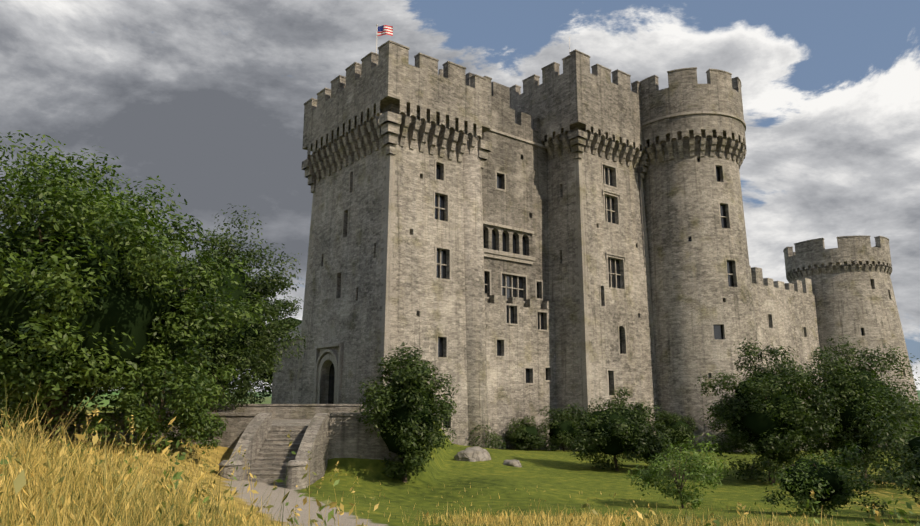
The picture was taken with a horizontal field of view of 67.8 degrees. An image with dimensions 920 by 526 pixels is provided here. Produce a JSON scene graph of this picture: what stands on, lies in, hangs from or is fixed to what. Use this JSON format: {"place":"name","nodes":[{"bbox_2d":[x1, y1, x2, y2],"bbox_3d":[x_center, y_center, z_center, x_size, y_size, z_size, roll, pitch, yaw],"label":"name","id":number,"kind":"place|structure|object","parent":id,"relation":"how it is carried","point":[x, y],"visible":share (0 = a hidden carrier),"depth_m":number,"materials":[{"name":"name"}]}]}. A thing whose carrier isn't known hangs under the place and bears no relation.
{"place":"outdoors","nodes":[
{"label":"outdoors","id":0,"kind":"place"},
{"bbox_2d":[0,387,917,525],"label":"grass","id":1,"kind":"structure","parent":0,"point":[103,501],"depth_m":8.43,"materials":[{"name":"yellow plant"}]},
{"bbox_2d":[0,390,919,525],"bbox_3d":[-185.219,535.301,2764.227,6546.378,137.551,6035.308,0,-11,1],"label":"ground","id":2,"kind":"structure","parent":0,"point":[557,478],"depth_m":27.49,"materials":[{"name":"green plant"}]},
{"bbox_2d":[0,130,270,449],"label":"tree leaves","id":3,"kind":"object","parent":2,"relation":"on","point":[125,223],"depth_m":23.85,"materials":[{"name":"green plant"}]},
{"bbox_2d":[74,344,237,451],"bbox_3d":[-11.268,5.276,25.965,5.500,4.407,6.111,0,-11,1],"label":"bush","id":4,"kind":"object","parent":2,"relation":"on","point":[200,419],"depth_m":25.04,"materials":[{"name":"green plant"}]},
{"bbox_2d":[134,366,197,407],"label":"tree leaves","id":5,"kind":"object","parent":2,"relation":"on","point":[150,397],"depth_m":43.28,"materials":[{"name":"green plant"}]},
{"bbox_2d":[150,203,312,412],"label":"tree leaves","id":6,"kind":"object","parent":2,"relation":"on","point":[253,352],"depth_m":38.80,"materials":[{"name":"green plant"}]},
{"bbox_2d":[67,404,400,488],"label":"terrace stairs","id":7,"kind":"structure","parent":2,"relation":"on","point":[322,433],"depth_m":29.28,"materials":[{"name":"stone"}]},
{"bbox_2d":[187,231,282,403],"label":"tree leaves","id":8,"kind":"object","parent":2,"relation":"on","point":[250,273],"depth_m":48.20,"materials":[{"name":"green plant"}]},
{"bbox_2d":[231,296,301,403],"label":"tree leaves","id":9,"kind":"object","parent":2,"relation":"on","point":[287,304],"depth_m":86.24,"materials":[{"name":"green plant"}]},
{"bbox_2d":[271,323,301,403],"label":"wing","id":10,"kind":"structure","parent":2,"relation":"on","point":[284,383],"depth_m":67.42,"materials":[{"name":"grey stone"}]},
{"bbox_2d":[298,146,490,446],"bbox_3d":[-6.154,6.665,59.673,10.800,29.900,15.000,9,-14,-38],"label":"tower shaft","id":11,"kind":"object","parent":2,"relation":"on","point":[428,304],"visible":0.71,"depth_m":55.57,"materials":[{"name":"stone"}]},
{"bbox_2d":[313,324,343,403],"bbox_3d":[-10.866,8.655,57.130,0.750,7.000,4.400,9,-14,-38],"label":"door surround","id":12,"kind":"object","parent":11,"relation":"attached to","point":[323,358],"visible":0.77,"depth_m":57.49,"materials":[{"name":"stone"}]},
{"bbox_2d":[328,363,334,403],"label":"dark door","id":13,"kind":"structure","parent":11,"relation":"attached to","point":[331,386],"depth_m":57.81,"materials":[{"name":"black wood"}]},
{"bbox_2d":[301,40,491,192],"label":"tower parapet","id":14,"kind":"structure","parent":11,"relation":"on","point":[389,97],"depth_m":58.13,"materials":[{"name":"stone"}]},
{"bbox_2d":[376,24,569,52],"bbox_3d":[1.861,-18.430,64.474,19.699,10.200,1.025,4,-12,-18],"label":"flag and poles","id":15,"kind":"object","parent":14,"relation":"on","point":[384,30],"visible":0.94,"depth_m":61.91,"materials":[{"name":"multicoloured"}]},
{"bbox_2d":[354,342,460,482],"bbox_3d":[-2.257,6.474,29.024,4.602,6.217,4.751,0,-11,1],"label":"bush","id":16,"kind":"object","parent":2,"relation":"on","point":[407,368],"depth_m":28.09,"materials":[{"name":"green plant"}]},
{"bbox_2d":[0,404,919,525],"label":"dry weeds","id":17,"kind":"object","parent":2,"relation":"on","point":[19,482],"visible":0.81,"depth_m":11.62,"materials":[{"name":"yellow plant"}]},
{"bbox_2d":[0,407,919,525],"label":"green weeds","id":18,"kind":"object","parent":2,"relation":"on","point":[717,522],"visible":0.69,"depth_m":11.62,"materials":[{"name":"green plant"}]},
{"bbox_2d":[454,446,490,461],"bbox_3d":[0.912,11.499,40.820,1.819,1.093,2.384,-8,-14,33],"label":"boulder","id":19,"kind":"object","parent":2,"relation":"on","point":[473,454],"visible":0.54,"depth_m":40.06,"materials":[{"name":"grey stone"}]},
{"bbox_2d":[462,139,487,447],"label":"buttress","id":20,"kind":"structure","parent":2,"relation":"on","point":[475,304],"depth_m":56.95,"materials":[{"name":"stone"}]},
{"bbox_2d":[295,145,658,444],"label":"quoins","id":21,"kind":"object","parent":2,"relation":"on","point":[388,204],"visible":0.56,"depth_m":60.89,"materials":[{"name":"stone"}]},
{"bbox_2d":[476,116,548,308],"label":"wall","id":22,"kind":"structure","parent":2,"relation":"on","point":[521,202],"depth_m":64.33,"materials":[{"name":"stone"}]},
{"bbox_2d":[491,95,509,119],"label":"wall","id":23,"kind":"structure","parent":22,"relation":"on","point":[502,103],"depth_m":64.80,"materials":[{"name":"stone"}]},
{"bbox_2d":[465,72,509,101],"bbox_3d":[2.623,-16.431,64.528,4.998,1.500,0.600,9,-14,-38],"label":"battlement","id":24,"kind":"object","parent":23,"relation":"on","point":[500,91],"depth_m":64.92,"materials":[{"name":"stone"}]},
{"bbox_2d":[483,128,546,264],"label":"string courses","id":25,"kind":"object","parent":22,"relation":"attached to","point":[503,255],"visible":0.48,"depth_m":62.85,"materials":[{"name":"stone"}]},
{"bbox_2d":[491,101,539,131],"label":"merlons","id":26,"kind":"object","parent":22,"relation":"on","point":[524,119],"depth_m":66.43,"materials":[{"name":"stone"}]},
{"bbox_2d":[503,459,521,466],"bbox_3d":[2.983,11.498,39.172,0.994,0.486,1.232,9,-15,-39],"label":"boulder","id":27,"kind":"object","parent":2,"relation":"on","point":[514,463],"visible":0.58,"depth_m":38.80,"materials":[{"name":"grey stone"}]},
{"bbox_2d":[485,303,555,449],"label":"castle wall","id":28,"kind":"structure","parent":2,"relation":"on","point":[511,395],"depth_m":60.11,"materials":[{"name":"stone"}]},
{"bbox_2d":[485,293,554,309],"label":"forebuilding merlons","id":29,"kind":"object","parent":28,"relation":"on","point":[530,303],"visible":0.6,"depth_m":61.50,"materials":[{"name":"grey stone"}]},
{"bbox_2d":[503,415,549,450],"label":"shrub leaves","id":30,"kind":"object","parent":2,"relation":"on","point":[518,429],"depth_m":56.46,"materials":[{"name":"green plant"}]},
{"bbox_2d":[533,406,588,450],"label":"shrub leaves","id":31,"kind":"object","parent":2,"relation":"on","point":[557,417],"depth_m":57.08,"materials":[{"name":"green plant"}]},
{"bbox_2d":[548,152,658,450],"bbox_3d":[11.479,6.880,68.658,11.000,33.000,12.400,9,-14,-38],"label":"tower shaft","id":32,"kind":"object","parent":2,"relation":"on","point":[629,308],"visible":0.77,"depth_m":64.52,"materials":[{"name":"stone"}]},
{"bbox_2d":[509,49,649,178],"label":"tower parapet","id":33,"kind":"structure","parent":32,"relation":"on","point":[577,108],"depth_m":67.18,"materials":[{"name":"stone"}]},
{"bbox_2d":[636,167,645,274],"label":"drainpipe","id":34,"kind":"object","parent":32,"relation":"attached to","point":[639,170],"visible":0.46,"depth_m":69.37,"materials":[{"name":"grey"}]},
{"bbox_2d":[584,408,646,454],"bbox_3d":[9.370,10.199,41.375,3.868,2.833,3.694,0,-11,1],"label":"shrub","id":35,"kind":"object","parent":2,"relation":"on","point":[615,447],"visible":0.42,"depth_m":40.05,"materials":[{"name":"green plant"}]},
{"bbox_2d":[583,416,647,470],"bbox_3d":[9.459,10.607,41.248,4.013,4.479,3.749,0,-11,1],"label":"shrub trunk","id":36,"kind":"object","parent":2,"relation":"on","point":[616,464],"visible":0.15,"depth_m":40.79,"materials":[{"name":"brown wood"}]},
{"bbox_2d":[562,387,674,469],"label":"shrub leaves","id":37,"kind":"object","parent":2,"relation":"on","point":[584,441],"visible":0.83,"depth_m":40.47,"materials":[{"name":"green plant"}]},
{"bbox_2d":[434,397,836,451],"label":"wall weeds","id":38,"kind":"object","parent":2,"relation":"on","point":[496,442],"depth_m":54.69,"materials":[{"name":"green plant"}]},
{"bbox_2d":[634,434,685,468],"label":"shrub leaves","id":39,"kind":"object","parent":2,"relation":"on","point":[664,450],"depth_m":42.34,"materials":[{"name":"green plant"}]},
{"bbox_2d":[651,410,698,451],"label":"shrub leaves","id":40,"kind":"object","parent":2,"relation":"on","point":[671,418],"depth_m":60.68,"materials":[{"name":"green plant"}]},
{"bbox_2d":[624,433,728,508],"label":"shrub leaves","id":41,"kind":"object","parent":2,"relation":"on","point":[646,477],"depth_m":25.28,"materials":[{"name":"green plant"}]},
{"bbox_2d":[642,156,759,451],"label":"tower shaft","id":42,"kind":"object","parent":2,"relation":"on","point":[694,296],"visible":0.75,"depth_m":65.67,"materials":[{"name":"stone"}]},
{"bbox_2d":[640,67,746,168],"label":"tower parapet","id":43,"kind":"structure","parent":42,"relation":"on","point":[695,135],"depth_m":68.28,"materials":[{"name":"stone"}]},
{"bbox_2d":[642,111,745,130],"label":"molding","id":44,"kind":"object","parent":43,"relation":"attached to","point":[697,112],"visible":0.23,"depth_m":67.93,"materials":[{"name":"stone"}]},
{"bbox_2d":[707,413,755,453],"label":"shrub leaves","id":45,"kind":"object","parent":2,"relation":"on","point":[745,448],"depth_m":59.62,"materials":[{"name":"green plant"}]},
{"bbox_2d":[695,337,842,483],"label":"tree leaves","id":46,"kind":"object","parent":2,"relation":"on","point":[791,439],"depth_m":35.75,"materials":[{"name":"green plant"}]},
{"bbox_2d":[752,283,828,449],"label":"curtain wall","id":47,"kind":"structure","parent":2,"relation":"on","point":[793,312],"depth_m":82.12,"materials":[{"name":"grey stone"}]},
{"bbox_2d":[750,266,812,293],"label":"battlement","id":48,"kind":"object","parent":47,"relation":"on","point":[803,285],"visible":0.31,"depth_m":83.12,"materials":[{"name":"grey stone"}]},
{"bbox_2d":[760,443,887,516],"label":"shrub leaves","id":49,"kind":"object","parent":2,"relation":"on","point":[845,494],"depth_m":21.83,"materials":[{"name":"green plant"}]},
{"bbox_2d":[790,271,918,448],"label":"tower shaft","id":50,"kind":"object","parent":2,"relation":"on","point":[848,303],"visible":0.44,"depth_m":85.19,"materials":[{"name":"stone"}]},
{"bbox_2d":[783,235,891,282],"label":"tower parapet","id":51,"kind":"structure","parent":50,"relation":"on","point":[811,257],"depth_m":87.15,"materials":[{"name":"stone"}]},
{"bbox_2d":[793,335,919,487],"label":"tree leaves","id":52,"kind":"object","parent":2,"relation":"on","point":[835,366],"depth_m":36.54,"materials":[{"name":"green plant"}]},
{"bbox_2d":[856,399,919,495],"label":"shrub leaves","id":53,"kind":"object","parent":2,"relation":"on","point":[913,472],"depth_m":20.40,"materials":[{"name":"green plant"}]},
{"bbox_2d":[880,434,919,504],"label":"shrub leaves","id":54,"kind":"object","parent":2,"relation":"on","point":[916,499],"visible":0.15,"depth_m":25.27,"materials":[{"name":"green plant"}]},
{"bbox_2d":[894,395,919,443],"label":"shrub leaves","id":55,"kind":"object","parent":2,"relation":"on","point":[913,407],"depth_m":72.70,"materials":[{"name":"green plant"}]},
{"bbox_2d":[901,416,919,463],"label":"shrub leaves","id":56,"kind":"object","parent":2,"relation":"on","point":[917,422],"visible":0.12,"depth_m":39.44,"materials":[{"name":"green plant"}]},
{"bbox_2d":[0,0,919,391],"label":"sky","id":57,"kind":"structure","parent":0,"point":[207,98],"materials":[{"name":"grey"}]},
{"bbox_2d":[335,160,905,429],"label":"window frames","id":58,"kind":"structure","parent":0,"point":[609,273],"depth_m":62.75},
{"bbox_2d":[435,159,871,426],"bbox_3d":[22.618,3.176,70.277,70.729,25.640,11.900,5,-12,-24],"label":"window glass","id":59,"kind":"object","parent":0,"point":[718,332],"visible":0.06,"depth_m":63.34,"materials":[{"name":"black glass"}]}
]}

